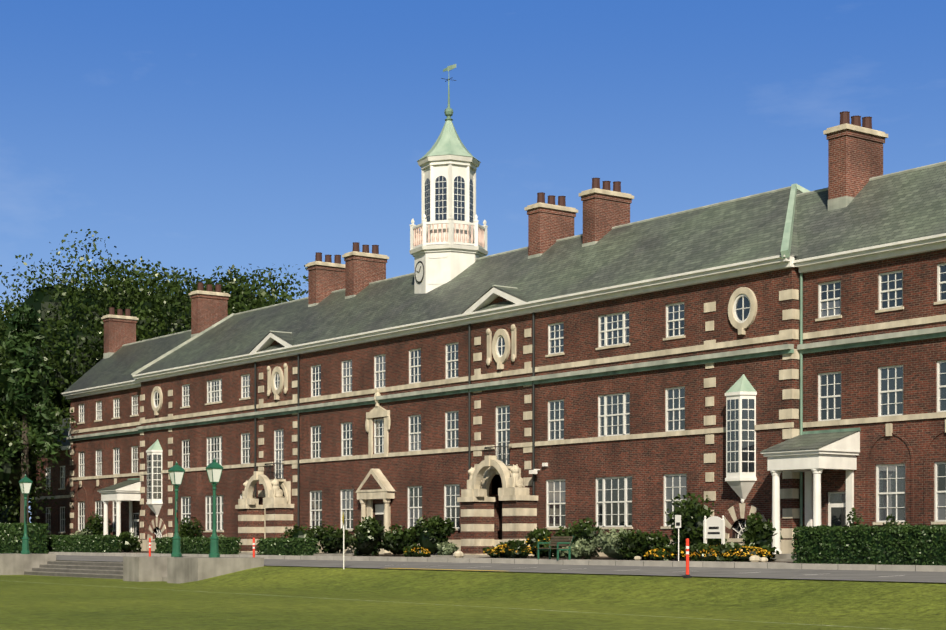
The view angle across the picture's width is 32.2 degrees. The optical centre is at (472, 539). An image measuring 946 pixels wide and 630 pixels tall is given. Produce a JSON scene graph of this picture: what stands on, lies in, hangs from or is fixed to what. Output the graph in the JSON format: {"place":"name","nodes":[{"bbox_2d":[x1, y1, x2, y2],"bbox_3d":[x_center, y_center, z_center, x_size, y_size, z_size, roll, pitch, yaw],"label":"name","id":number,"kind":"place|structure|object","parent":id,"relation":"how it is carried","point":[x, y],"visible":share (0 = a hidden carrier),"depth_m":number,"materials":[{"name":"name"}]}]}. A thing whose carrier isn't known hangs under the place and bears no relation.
{"place":"outdoors","nodes":[
{"label":"outdoors","id":0,"kind":"place"},
{"bbox_2d":[0,560,945,629],"bbox_3d":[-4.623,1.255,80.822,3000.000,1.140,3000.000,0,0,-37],"label":"ground","id":1,"kind":"structure","parent":0,"point":[42,603],"depth_m":43.46,"materials":[{"name":"green plant"}]},
{"bbox_2d":[0,495,31,522],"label":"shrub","id":2,"kind":"object","parent":1,"relation":"on","point":[5,520],"visible":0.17,"depth_m":117.59,"materials":[{"name":"green plant"}]},
{"bbox_2d":[0,295,34,497],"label":"tree","id":3,"kind":"object","parent":1,"relation":"on","point":[8,308],"depth_m":139.41,"materials":[{"name":"green plant"}]},
{"bbox_2d":[1,489,35,521],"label":"tree","id":4,"kind":"object","parent":1,"relation":"on","point":[29,503],"depth_m":140.19,"materials":[{"name":"green plant"}]},
{"bbox_2d":[0,522,49,553],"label":"hedge","id":5,"kind":"object","parent":1,"relation":"on","point":[11,535],"visible":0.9,"depth_m":102.45,"materials":[{"name":"green plant"}]},
{"bbox_2d":[31,496,35,522],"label":"tree","id":6,"kind":"object","parent":1,"relation":"on","point":[34,516],"depth_m":157.30,"materials":[{"name":"green plant"}]},
{"bbox_2d":[0,325,67,511],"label":"tree","id":7,"kind":"object","parent":1,"relation":"on","point":[34,465],"depth_m":127.23,"materials":[{"name":"green plant"}]},
{"bbox_2d":[0,302,71,522],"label":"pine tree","id":8,"kind":"object","parent":1,"relation":"on","point":[25,337],"visible":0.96,"depth_m":107.75,"materials":[{"name":"green plant"}]},
{"bbox_2d":[0,343,79,521],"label":"tree","id":9,"kind":"object","parent":1,"relation":"on","point":[10,476],"visible":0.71,"depth_m":108.38,"materials":[{"name":"green plant"}]},
{"bbox_2d":[46,534,121,552],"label":"hedge","id":10,"kind":"object","parent":1,"relation":"on","point":[101,543],"visible":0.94,"depth_m":99.53,"materials":[{"name":"green plant"}]},
{"bbox_2d":[0,229,195,420],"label":"tree","id":11,"kind":"object","parent":1,"relation":"on","point":[59,307],"visible":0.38,"depth_m":131.91,"materials":[{"name":"green plant"}]},
{"bbox_2d":[0,553,263,583],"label":"terrace steps","id":12,"kind":"structure","parent":1,"relation":"on","point":[177,570],"depth_m":72.08,"materials":[{"name":"concrete"}]},
{"bbox_2d":[19,474,32,553],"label":"lamp post","id":13,"kind":"object","parent":12,"relation":"on","point":[25,483],"visible":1,"depth_m":85.93,"materials":[{"name":"green metal"}]},
{"bbox_2d":[168,461,184,556],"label":"lamp post","id":14,"kind":"object","parent":12,"relation":"on","point":[176,471],"visible":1,"depth_m":71.91,"materials":[{"name":"green metal"}]},
{"bbox_2d":[206,458,222,557],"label":"lamp post","id":15,"kind":"object","parent":12,"relation":"on","point":[214,468],"visible":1,"depth_m":69.10,"materials":[{"name":"green metal"}]},
{"bbox_2d":[70,264,261,414],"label":"tree","id":16,"kind":"object","parent":1,"relation":"on","point":[99,332],"visible":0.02,"depth_m":127.24,"materials":[{"name":"green plant"}]},
{"bbox_2d":[154,536,241,553],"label":"hedge","id":17,"kind":"object","parent":1,"relation":"on","point":[201,545],"visible":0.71,"depth_m":87.90,"materials":[{"name":"green plant"}]},
{"bbox_2d":[124,265,294,340],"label":"tree","id":18,"kind":"object","parent":1,"relation":"on","point":[241,300],"depth_m":119.37,"materials":[{"name":"green plant"}]},
{"bbox_2d":[230,264,307,304],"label":"tree","id":19,"kind":"object","parent":1,"relation":"on","point":[280,283],"depth_m":141.94,"materials":[{"name":"green plant"}]},
{"bbox_2d":[256,537,318,555],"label":"hedge","id":20,"kind":"object","parent":1,"relation":"on","point":[299,546],"visible":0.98,"depth_m":80.76,"materials":[{"name":"green plant"}]},
{"bbox_2d":[342,511,343,568],"bbox_3d":[-5.004,0.005,63.435,0.051,2.300,0.605,0,0,-12],"label":"post","id":21,"kind":"object","parent":1,"relation":"on","point":[343,537],"visible":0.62,"depth_m":63.42,"materials":[{"name":"white metal"}]},
{"bbox_2d":[119,551,792,562],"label":"planting bed soil","id":22,"kind":"structure","parent":1,"relation":"on","point":[546,557],"depth_m":67.54,"materials":[{"name":"brown soil"}]},
{"bbox_2d":[71,529,91,534],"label":"shrub","id":23,"kind":"object","parent":22,"relation":"on","point":[81,533],"visible":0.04,"depth_m":104.54,"materials":[{"name":"green plant"}]},
{"bbox_2d":[81,511,113,534],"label":"shrub","id":24,"kind":"object","parent":22,"relation":"on","point":[95,526],"visible":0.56,"depth_m":104.42,"materials":[{"name":"green plant"}]},
{"bbox_2d":[119,531,141,551],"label":"shrub","id":25,"kind":"object","parent":22,"relation":"on","point":[129,543],"visible":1,"depth_m":99.05,"materials":[{"name":"green plant"}]},
{"bbox_2d":[173,514,204,537],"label":"shrub","id":26,"kind":"object","parent":22,"relation":"on","point":[189,529],"visible":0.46,"depth_m":93.44,"materials":[{"name":"green plant"}]},
{"bbox_2d":[281,524,313,537],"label":"shrub","id":27,"kind":"object","parent":22,"relation":"on","point":[299,532],"visible":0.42,"depth_m":83.72,"materials":[{"name":"green plant"}]},
{"bbox_2d":[308,521,352,553],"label":"shrub","id":28,"kind":"object","parent":22,"relation":"on","point":[331,540],"visible":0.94,"depth_m":80.98,"materials":[{"name":"green plant"}]},
{"bbox_2d":[348,516,388,555],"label":"shrub","id":29,"kind":"object","parent":22,"relation":"on","point":[368,532],"visible":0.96,"depth_m":76.82,"materials":[{"name":"green plant"}]},
{"bbox_2d":[379,523,420,554],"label":"shrub","id":30,"kind":"object","parent":22,"relation":"on","point":[396,541],"visible":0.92,"depth_m":75.60,"materials":[{"name":"green plant"}]},
{"bbox_2d":[403,543,429,556],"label":"flower bed","id":31,"kind":"object","parent":22,"relation":"on","point":[414,550],"visible":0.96,"depth_m":72.93,"materials":[{"name":"green plant"}]},
{"bbox_2d":[412,515,455,554],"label":"shrub","id":32,"kind":"object","parent":22,"relation":"on","point":[435,530],"visible":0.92,"depth_m":74.14,"materials":[{"name":"green plant"}]},
{"bbox_2d":[437,541,458,554],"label":"shrub","id":33,"kind":"object","parent":22,"relation":"on","point":[445,548],"visible":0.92,"depth_m":71.62,"materials":[{"name":"green plant"}]},
{"bbox_2d":[482,547,507,557],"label":"flower bed","id":34,"kind":"object","parent":22,"relation":"on","point":[488,551],"visible":0.56,"depth_m":69.08,"materials":[{"name":"green plant"}]},
{"bbox_2d":[491,539,535,557],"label":"flower bed","id":35,"kind":"object","parent":22,"relation":"on","point":[514,549],"visible":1,"depth_m":67.88,"materials":[{"name":"green plant"}]},
{"bbox_2d":[524,527,552,556],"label":"shrub","id":36,"kind":"object","parent":22,"relation":"on","point":[534,537],"visible":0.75,"depth_m":68.14,"materials":[{"name":"green plant"}]},
{"bbox_2d":[543,537,569,557],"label":"shrub","id":37,"kind":"object","parent":22,"relation":"on","point":[554,551],"visible":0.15,"depth_m":67.51,"materials":[{"name":"green plant"}]},
{"bbox_2d":[552,517,601,556],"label":"shrub","id":38,"kind":"object","parent":22,"relation":"on","point":[586,530],"visible":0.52,"depth_m":65.75,"materials":[{"name":"green plant"}]},
{"bbox_2d":[559,538,599,558],"bbox_3d":[4.136,0.365,64.736,1.296,0.916,1.892,0,0,-37],"label":"shrub","id":39,"kind":"object","parent":22,"relation":"on","point":[580,548],"visible":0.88,"depth_m":64.33,"materials":[{"name":"green plant"}]},
{"bbox_2d":[589,527,638,559],"bbox_3d":[5.607,0.168,63.317,2.035,1.324,2.723,0,0,-37],"label":"shrub","id":40,"kind":"object","parent":22,"relation":"on","point":[605,543],"visible":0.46,"depth_m":63.10,"materials":[{"name":"green plant"}]},
{"bbox_2d":[614,529,673,559],"bbox_3d":[6.657,0.229,61.982,2.453,1.283,1.908,0,0,32],"label":"shrub","id":41,"kind":"object","parent":22,"relation":"on","point":[640,543],"visible":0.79,"depth_m":61.64,"materials":[{"name":"green plant"}]},
{"bbox_2d":[644,543,690,560],"bbox_3d":[7.152,0.503,60.475,1.330,0.774,1.994,0,0,-37],"label":"flower bed","id":42,"kind":"object","parent":22,"relation":"on","point":[667,552],"visible":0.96,"depth_m":60.00,"materials":[{"name":"green plant"}]},
{"bbox_2d":[665,492,726,559],"bbox_3d":[8.216,-0.505,61.310,2.505,2.595,2.567,0,0,-37],"label":"shrub","id":43,"kind":"object","parent":22,"relation":"on","point":[692,514],"visible":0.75,"depth_m":60.67,"materials":[{"name":"green plant"}]},
{"bbox_2d":[689,542,718,560],"bbox_3d":[8.306,0.476,58.708,1.049,0.802,1.763,0,0,-23],"label":"flower bed","id":44,"kind":"object","parent":22,"relation":"on","point":[702,552],"visible":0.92,"depth_m":58.45,"materials":[{"name":"green plant"}]},
{"bbox_2d":[703,515,724,544],"bbox_3d":[8.641,-0.039,58.707,0.104,1.680,1.018,0,0,-37],"label":"sign","id":45,"kind":"object","parent":22,"relation":"on","point":[713,526],"visible":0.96,"depth_m":58.67,"materials":[{"name":"white"}]},
{"bbox_2d":[707,538,728,557],"bbox_3d":[8.956,0.391,58.766,1.562,0.952,2.494,0,0,-37],"label":"shrub","id":46,"kind":"object","parent":22,"relation":"on","point":[717,543],"visible":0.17,"depth_m":58.96,"materials":[{"name":"green plant"}]},
{"bbox_2d":[715,541,778,561],"bbox_3d":[9.540,0.461,57.383,1.482,0.858,2.295,0,0,-37],"label":"flower bed","id":47,"kind":"object","parent":22,"relation":"on","point":[733,552],"visible":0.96,"depth_m":57.16,"materials":[{"name":"green plant"}]},
{"bbox_2d":[741,513,782,546],"bbox_3d":[10.280,-0.083,58.342,1.427,1.862,1.237,0,0,24],"label":"shrub","id":48,"kind":"object","parent":22,"relation":"on","point":[758,532],"visible":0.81,"depth_m":58.05,"materials":[{"name":"green plant"}]},
{"bbox_2d":[839,507,863,526],"bbox_3d":[12.619,-0.153,55.322,1.192,1.887,1.024,0,0,-5],"label":"cone shrub","id":49,"kind":"object","parent":22,"relation":"on","point":[853,519],"visible":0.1,"depth_m":55.20,"materials":[{"name":"green plant"}]},
{"bbox_2d":[883,514,908,526],"bbox_3d":[14.032,-0.047,53.648,1.249,1.615,0.901,0,0,-8],"label":"cone shrub","id":50,"kind":"object","parent":22,"relation":"on","point":[892,522],"visible":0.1,"depth_m":53.63,"materials":[{"name":"green plant"}]},
{"bbox_2d":[35,64,945,561],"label":"building","id":51,"kind":"structure","parent":1,"relation":"on","point":[777,358],"depth_m":70.51,"materials":[{"name":"brick"}]},
{"bbox_2d":[683,538,691,577],"bbox_3d":[6.334,0.539,48.391,0.240,1.170,0.240,0,0,31],"label":"bollard","id":52,"kind":"object","parent":1,"relation":"on","point":[687,574],"visible":0.98,"depth_m":48.35,"materials":[{"name":"red"}]},
{"bbox_2d":[791,524,945,565],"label":"hedge","id":53,"kind":"object","parent":1,"relation":"on","point":[908,544],"visible":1,"depth_m":50.94,"materials":[{"name":"green plant"}]},
{"bbox_2d":[0,0,945,522],"label":"sky","id":54,"kind":"structure","parent":0,"point":[203,135],"materials":[{"name":"blue"}]},
{"bbox_2d":[47,552,945,571],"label":"curb","id":55,"kind":"structure","parent":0,"point":[476,559],"depth_m":62.44,"materials":[{"name":"concrete"}]},
{"bbox_2d":[537,536,573,559],"bbox_3d":[3.204,0.305,63.631,0.710,0.920,1.840,0,0,-23],"label":"bench","id":56,"kind":"object","parent":55,"relation":"on","point":[557,542],"visible":1,"depth_m":63.51,"materials":[{"name":"green wood"}]},
{"bbox_2d":[453,551,767,561],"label":"bed stones","id":57,"kind":"object","parent":55,"relation":"on","point":[459,554],"visible":0.85,"depth_m":56.27,"materials":[{"name":"beige stone"}]},
{"bbox_2d":[675,515,680,560],"bbox_3d":[7.437,-0.038,59.305,0.058,1.720,0.300,0,0,-37],"label":"parking sign","id":58,"kind":"object","parent":55,"relation":"on","point":[678,521],"visible":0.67,"depth_m":59.29,"materials":[{"name":"white metal"}]},
{"bbox_2d":[56,555,945,582],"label":"road","id":59,"kind":"structure","parent":0,"point":[894,576],"depth_m":55.03,"materials":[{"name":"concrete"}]},
{"bbox_2d":[149,538,150,555],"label":"bollard","id":60,"kind":"object","parent":59,"relation":"on","point":[149,546],"visible":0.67,"depth_m":77.82,"materials":[{"name":"red"}]},
{"bbox_2d":[253,538,254,556],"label":"bollard","id":61,"kind":"object","parent":59,"relation":"on","point":[253,547],"visible":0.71,"depth_m":69.76,"materials":[{"name":"red"}]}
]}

